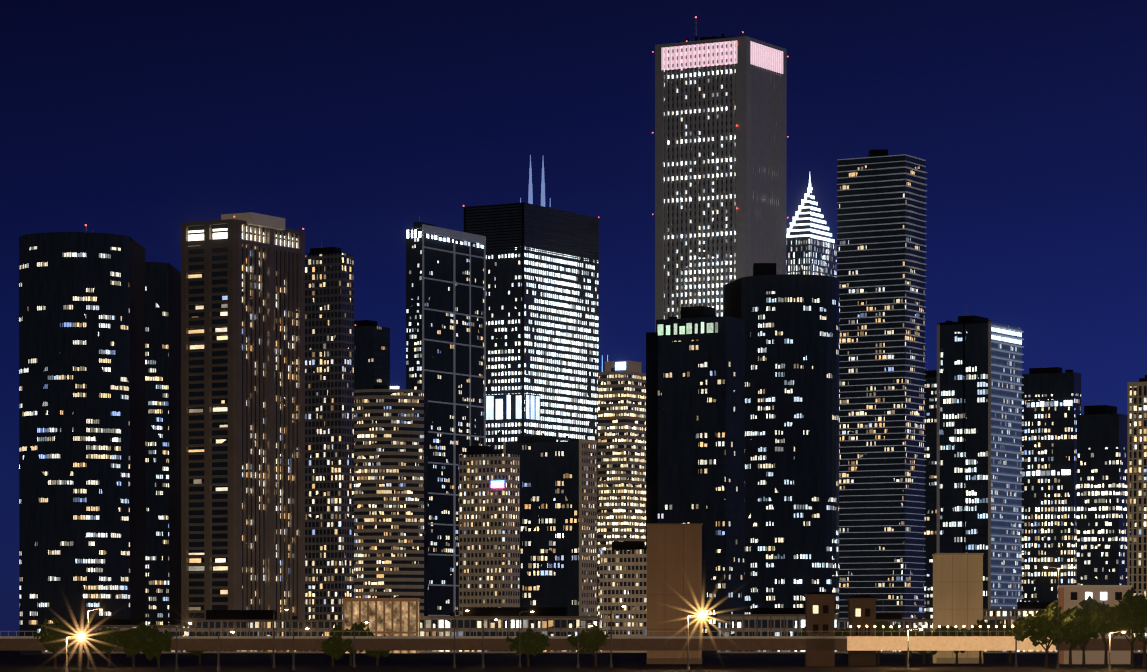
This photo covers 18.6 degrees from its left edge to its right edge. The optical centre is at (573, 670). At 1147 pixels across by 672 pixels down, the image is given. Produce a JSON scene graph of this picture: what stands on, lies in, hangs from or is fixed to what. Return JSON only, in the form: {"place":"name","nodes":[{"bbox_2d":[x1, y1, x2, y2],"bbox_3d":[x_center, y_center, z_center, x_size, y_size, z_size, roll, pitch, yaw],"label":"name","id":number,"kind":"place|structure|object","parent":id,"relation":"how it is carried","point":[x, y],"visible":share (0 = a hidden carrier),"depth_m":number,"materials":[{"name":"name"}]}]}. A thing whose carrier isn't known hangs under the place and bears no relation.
{"place":"outdoors","nodes":[
{"label":"outdoors","id":0,"kind":"place"},
{"bbox_2d":[181,212,304,624],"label":"skyscraper","id":1,"kind":"structure","parent":0,"point":[242,411],"depth_m":1310.74,"materials":[{"name":"concrete"}]},
{"bbox_2d":[354,320,389,389],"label":"tower","id":2,"kind":"structure","parent":0,"point":[371,354],"depth_m":1905.03,"materials":[{"name":"black glass"}]},
{"bbox_2d":[406,216,485,615],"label":"skyscraper","id":3,"kind":"structure","parent":0,"point":[446,320],"depth_m":1668.84,"materials":[{"name":"glass"}]},
{"bbox_2d":[463,155,598,615],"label":"skyscraper","id":4,"kind":"structure","parent":0,"point":[542,315],"depth_m":1915.15,"materials":[{"name":"black glass"}]},
{"bbox_2d":[0,651,1146,671],"bbox_3d":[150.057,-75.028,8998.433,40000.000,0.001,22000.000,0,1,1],"label":"ground","id":5,"kind":"structure","parent":0,"point":[14,661],"depth_m":718.04,"materials":[{"name":"black asphalt"}]},
{"bbox_2d":[34,617,65,666],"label":"tree","id":6,"kind":"object","parent":5,"relation":"on","point":[49,641],"visible":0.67,"depth_m":621.49,"materials":[{"name":"green plant"}]},
{"bbox_2d":[65,635,84,671],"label":"street light","id":7,"kind":"object","parent":5,"relation":"on","point":[66,667],"visible":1,"depth_m":521.23,"materials":[{"name":"grey metal"}]},
{"bbox_2d":[53,621,100,668],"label":"tree","id":8,"kind":"object","parent":5,"relation":"on","point":[88,640],"visible":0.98,"depth_m":578.97,"materials":[{"name":"green plant"}]},
{"bbox_2d":[19,224,145,652],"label":"skyscraper","id":9,"kind":"structure","parent":5,"relation":"on","point":[82,535],"depth_m":1241.78,"materials":[{"name":"black glass"}]},
{"bbox_2d":[87,608,103,667],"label":"street light","id":10,"kind":"object","parent":5,"relation":"on","point":[88,664],"visible":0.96,"depth_m":601.35,"materials":[{"name":"grey metal"}]},
{"bbox_2d":[95,626,121,666],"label":"tree","id":11,"kind":"object","parent":5,"relation":"on","point":[108,640],"visible":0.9,"depth_m":622.93,"materials":[{"name":"green plant"}]},
{"bbox_2d":[41,619,188,652],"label":"building","id":12,"kind":"structure","parent":5,"relation":"on","point":[95,625],"depth_m":1234.56,"materials":[{"name":"metal"}]},
{"bbox_2d":[116,621,158,668],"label":"tree","id":13,"kind":"object","parent":5,"relation":"on","point":[135,641],"visible":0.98,"depth_m":582.05,"materials":[{"name":"green plant"}]},
{"bbox_2d":[142,630,173,668],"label":"tree","id":14,"kind":"object","parent":5,"relation":"on","point":[162,641],"visible":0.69,"depth_m":587.67,"materials":[{"name":"green plant"}]},
{"bbox_2d":[145,262,180,624],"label":"skyscraper","id":15,"kind":"structure","parent":5,"relation":"on","point":[163,424],"depth_m":1329.75,"materials":[{"name":"black glass"}]},
{"bbox_2d":[175,621,192,669],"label":"street light","id":16,"kind":"object","parent":5,"relation":"on","point":[176,665],"visible":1,"depth_m":561.01,"materials":[{"name":"grey metal"}]},
{"bbox_2d":[187,632,215,664],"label":"tree","id":17,"kind":"object","parent":5,"relation":"on","point":[198,653],"visible":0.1,"depth_m":670.48,"materials":[{"name":"green plant"}]},
{"bbox_2d":[217,630,235,670],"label":"street light","id":18,"kind":"object","parent":5,"relation":"on","point":[218,666],"visible":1,"depth_m":540.87,"materials":[{"name":"grey metal"}]},
{"bbox_2d":[182,610,342,652],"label":"lobby","id":19,"kind":"object","parent":5,"relation":"on","point":[249,622],"visible":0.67,"depth_m":1253.89,"materials":[{"name":"glass"}]},
{"bbox_2d":[272,608,288,667],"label":"street light","id":20,"kind":"object","parent":5,"relation":"on","point":[273,664],"visible":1,"depth_m":600.82,"materials":[{"name":"grey metal"}]},
{"bbox_2d":[292,627,309,669],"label":"street light","id":21,"kind":"object","parent":5,"relation":"on","point":[293,665],"visible":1,"depth_m":560.70,"materials":[{"name":"grey metal"}]},
{"bbox_2d":[305,245,353,619],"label":"skyscraper","id":22,"kind":"structure","parent":5,"relation":"on","point":[329,429],"depth_m":1355.07,"materials":[{"name":"black glass"}]},
{"bbox_2d":[321,635,353,666],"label":"tree","id":23,"kind":"object","parent":5,"relation":"on","point":[335,647],"visible":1,"depth_m":633.46,"materials":[{"name":"green plant"}]},
{"bbox_2d":[329,622,374,665],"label":"tree","id":24,"kind":"object","parent":5,"relation":"on","point":[360,630],"visible":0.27,"depth_m":655.85,"materials":[{"name":"green plant"}]},
{"bbox_2d":[353,621,368,666],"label":"street light","id":25,"kind":"object","parent":5,"relation":"on","point":[354,664],"visible":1,"depth_m":620.62,"materials":[{"name":"grey metal"}]},
{"bbox_2d":[365,634,389,665],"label":"tree","id":26,"kind":"object","parent":5,"relation":"on","point":[377,654],"visible":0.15,"depth_m":646.83,"materials":[{"name":"green plant"}]},
{"bbox_2d":[343,598,419,652],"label":"podium","id":27,"kind":"object","parent":5,"relation":"on","point":[392,616],"visible":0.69,"depth_m":1243.07,"materials":[{"name":"beige glass"}]},
{"bbox_2d":[354,385,427,615],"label":"bowed apartments","id":28,"kind":"structure","parent":5,"relation":"on","point":[390,491],"depth_m":1495.55,"materials":[{"name":"concrete"}]},
{"bbox_2d":[453,609,469,667],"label":"street light","id":29,"kind":"object","parent":5,"relation":"on","point":[454,664],"visible":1,"depth_m":600.28,"materials":[{"name":"grey metal"}]},
{"bbox_2d":[459,429,519,615],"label":"high-rise building","id":30,"kind":"structure","parent":5,"relation":"on","point":[489,526],"depth_m":1405.45,"materials":[{"name":"concrete"}]},
{"bbox_2d":[481,618,498,667],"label":"street light","id":31,"kind":"object","parent":5,"relation":"on","point":[483,665],"visible":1,"depth_m":600.23,"materials":[{"name":"grey metal"}]},
{"bbox_2d":[419,607,601,652],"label":"lobby","id":32,"kind":"object","parent":5,"relation":"on","point":[548,621],"visible":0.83,"depth_m":1252.84,"materials":[{"name":"glass"}]},
{"bbox_2d":[518,610,534,666],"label":"street light","id":33,"kind":"object","parent":5,"relation":"on","point":[519,663],"visible":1,"depth_m":620.12,"materials":[{"name":"grey metal"}]},
{"bbox_2d":[506,627,549,666],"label":"tree","id":34,"kind":"object","parent":5,"relation":"on","point":[532,643],"visible":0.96,"depth_m":628.61,"materials":[{"name":"green plant"}]},
{"bbox_2d":[503,435,597,615],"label":"high-rise building","id":35,"kind":"structure","parent":5,"relation":"on","point":[558,524],"depth_m":1456.73,"materials":[{"name":"glass"}]},
{"bbox_2d":[576,624,592,667],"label":"street light","id":36,"kind":"object","parent":5,"relation":"on","point":[589,625],"visible":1,"depth_m":599.97,"materials":[{"name":"grey metal"}]},
{"bbox_2d":[566,626,609,665],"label":"tree","id":37,"kind":"object","parent":5,"relation":"on","point":[591,638],"visible":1,"depth_m":638.61,"materials":[{"name":"green plant"}]},
{"bbox_2d":[610,605,625,666],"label":"street light","id":38,"kind":"object","parent":5,"relation":"on","point":[611,664],"visible":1,"depth_m":619.85,"materials":[{"name":"grey metal"}]},
{"bbox_2d":[600,541,646,652],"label":"beige block","id":39,"kind":"structure","parent":5,"relation":"on","point":[623,572],"depth_m":1304.72,"materials":[{"name":"concrete"}]},
{"bbox_2d":[646,523,702,663],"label":"building","id":40,"kind":"structure","parent":5,"relation":"on","point":[674,576],"depth_m":699.63,"materials":[{"name":"brown concrete"}]},
{"bbox_2d":[686,613,704,669],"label":"street light","id":41,"kind":"object","parent":5,"relation":"on","point":[688,665],"visible":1,"depth_m":559.64,"materials":[{"name":"grey metal"}]},
{"bbox_2d":[652,16,788,331],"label":"skyscraper","id":42,"kind":"structure","parent":5,"relation":"on","point":[721,136],"depth_m":2011.36,"materials":[{"name":"stone"}]},
{"bbox_2d":[717,598,837,652],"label":"lobby","id":43,"kind":"object","parent":5,"relation":"on","point":[781,621],"visible":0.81,"depth_m":1250.46,"materials":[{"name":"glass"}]},
{"bbox_2d":[786,173,836,277],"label":"skyscraper","id":44,"kind":"structure","parent":5,"relation":"on","point":[811,247],"depth_m":2105.24,"materials":[{"name":"glass"}]},
{"bbox_2d":[798,627,841,635],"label":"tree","id":45,"kind":"object","parent":5,"relation":"on","point":[837,632],"visible":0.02,"depth_m":698.52,"materials":[{"name":"green plant"}]},
{"bbox_2d":[838,628,847,635],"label":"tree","id":46,"kind":"object","parent":5,"relation":"on","point":[845,632],"visible":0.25,"depth_m":705.15,"materials":[{"name":"green plant"}]},
{"bbox_2d":[838,613,932,652],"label":"building","id":47,"kind":"structure","parent":5,"relation":"on","point":[892,619],"depth_m":1248.98,"materials":[{"name":"metal"}]},
{"bbox_2d":[876,620,898,664],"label":"tree","id":48,"kind":"object","parent":5,"relation":"on","point":[880,629],"visible":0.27,"depth_m":685.25,"materials":[{"name":"green plant"}]},
{"bbox_2d":[891,627,918,664],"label":"tree","id":49,"kind":"object","parent":5,"relation":"on","point":[904,632],"visible":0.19,"depth_m":672.05,"materials":[{"name":"green plant"}]},
{"bbox_2d":[907,628,923,667],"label":"street light","id":50,"kind":"object","parent":5,"relation":"on","point":[908,665],"visible":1,"depth_m":599.01,"materials":[{"name":"grey metal"}]},
{"bbox_2d":[915,625,937,663],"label":"tree","id":51,"kind":"object","parent":5,"relation":"on","point":[927,632],"visible":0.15,"depth_m":707.30,"materials":[{"name":"green plant"}]},
{"bbox_2d":[930,625,972,664],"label":"tree","id":52,"kind":"object","parent":5,"relation":"on","point":[946,631],"visible":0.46,"depth_m":679.84,"materials":[{"name":"green plant"}]},
{"bbox_2d":[932,553,983,662],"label":"building","id":53,"kind":"structure","parent":5,"relation":"on","point":[958,590],"depth_m":718.67,"materials":[{"name":"beige concrete"}]},
{"bbox_2d":[970,618,1002,664],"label":"tree","id":54,"kind":"object","parent":5,"relation":"on","point":[976,630],"visible":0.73,"depth_m":681.23,"materials":[{"name":"green plant"}]},
{"bbox_2d":[993,623,1026,663],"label":"tree","id":55,"kind":"object","parent":5,"relation":"on","point":[1000,627],"visible":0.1,"depth_m":704.00,"materials":[{"name":"green plant"}]},
{"bbox_2d":[1014,613,1030,666],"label":"street light","id":56,"kind":"object","parent":5,"relation":"on","point":[1016,664],"visible":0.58,"depth_m":618.66,"materials":[{"name":"grey metal"}]},
{"bbox_2d":[1005,601,1075,667],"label":"tree","id":57,"kind":"object","parent":5,"relation":"on","point":[1044,626],"visible":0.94,"depth_m":601.79,"materials":[{"name":"green plant"}]},
{"bbox_2d":[1022,367,1080,601],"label":"skyscraper","id":58,"kind":"structure","parent":5,"relation":"on","point":[1051,403],"depth_m":1701.95,"materials":[{"name":"metal"}]},
{"bbox_2d":[1043,566,1073,667],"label":"street light","id":59,"kind":"object","parent":5,"relation":"on","point":[1058,664],"visible":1,"depth_m":598.51,"materials":[{"name":"grey metal"}]},
{"bbox_2d":[983,602,1146,652],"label":"lobby","id":60,"kind":"object","parent":5,"relation":"on","point":[994,617],"visible":0.23,"depth_m":1251.23,"materials":[{"name":"concrete"}]},
{"bbox_2d":[1064,607,1104,667],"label":"tree","id":61,"kind":"object","parent":5,"relation":"on","point":[1084,630],"visible":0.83,"depth_m":606.52,"materials":[{"name":"green plant"}]},
{"bbox_2d":[1064,606,1108,666],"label":"tree","id":62,"kind":"object","parent":5,"relation":"on","point":[1089,611],"visible":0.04,"depth_m":624.66,"materials":[{"name":"green plant"}]},
{"bbox_2d":[1076,399,1127,584],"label":"skyscraper","id":63,"kind":"structure","parent":5,"relation":"on","point":[1101,494],"depth_m":1600.54,"materials":[{"name":"glass"}]},
{"bbox_2d":[1079,595,1126,666],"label":"tree","id":64,"kind":"object","parent":5,"relation":"on","point":[1091,602],"visible":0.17,"depth_m":635.75,"materials":[{"name":"green plant"}]},
{"bbox_2d":[1108,630,1126,669],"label":"street light","id":65,"kind":"object","parent":5,"relation":"on","point":[1109,665],"visible":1,"depth_m":558.54,"materials":[{"name":"grey metal"}]},
{"bbox_2d":[1094,587,1146,667],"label":"tree","id":66,"kind":"object","parent":5,"relation":"on","point":[1129,613],"visible":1,"depth_m":595.07,"materials":[{"name":"green plant"}]},
{"bbox_2d":[1117,597,1146,667],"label":"tree","id":67,"kind":"object","parent":5,"relation":"on","point":[1140,637],"visible":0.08,"depth_m":608.95,"materials":[{"name":"green plant"}]},
{"bbox_2d":[0,625,1146,650],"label":"elevated road","id":68,"kind":"structure","parent":0,"point":[619,643],"depth_m":639.82,"materials":[{"name":"concrete"}]},
{"bbox_2d":[0,0,1146,635],"label":"sky","id":69,"kind":"structure","parent":0,"point":[349,123],"materials":[{"name":"blue"}]},
{"bbox_2d":[598,355,645,615],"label":"skyscraper","id":70,"kind":"structure","parent":0,"point":[621,450],"depth_m":1804.39,"materials":[{"name":"concrete"}]},
{"bbox_2d":[646,301,744,652],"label":"skyscraper","id":71,"kind":"structure","parent":0,"point":[695,414],"depth_m":1303.92,"materials":[{"name":"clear glass"}]},
{"bbox_2d":[724,263,838,619],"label":"skyscraper","id":72,"kind":"structure","parent":0,"point":[791,438],"depth_m":1352.37,"materials":[{"name":"black glass"}]},
{"bbox_2d":[804,592,835,665],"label":"bridge house","id":73,"kind":"structure","parent":0,"point":[819,614],"depth_m":639.29,"materials":[{"name":"brick"}]},
{"bbox_2d":[847,595,877,665],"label":"bridge house","id":74,"kind":"structure","parent":0,"point":[862,611],"depth_m":654.14,"materials":[{"name":"brick"}]},
{"bbox_2d":[837,149,926,619],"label":"skyscraper","id":75,"kind":"structure","parent":0,"point":[881,233],"depth_m":1805.46,"materials":[{"name":"black glass"}]},
{"bbox_2d":[924,359,936,619],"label":"tower","id":76,"kind":"structure","parent":0,"point":[930,540],"depth_m":1898.54,"materials":[{"name":"black glass"}]},
{"bbox_2d":[937,304,1023,608],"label":"skyscraper","id":77,"kind":"structure","parent":0,"point":[979,434],"depth_m":1404.08,"materials":[{"name":"glass"}]},
{"bbox_2d":[1057,585,1132,663],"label":"building","id":78,"kind":"structure","parent":0,"point":[1071,596],"depth_m":698.29,"materials":[{"name":"concrete"}]},
{"bbox_2d":[1127,375,1146,598],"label":"beige tower","id":79,"kind":"structure","parent":0,"point":[1137,492],"depth_m":1354.64,"materials":[{"name":"concrete"}]}
]}

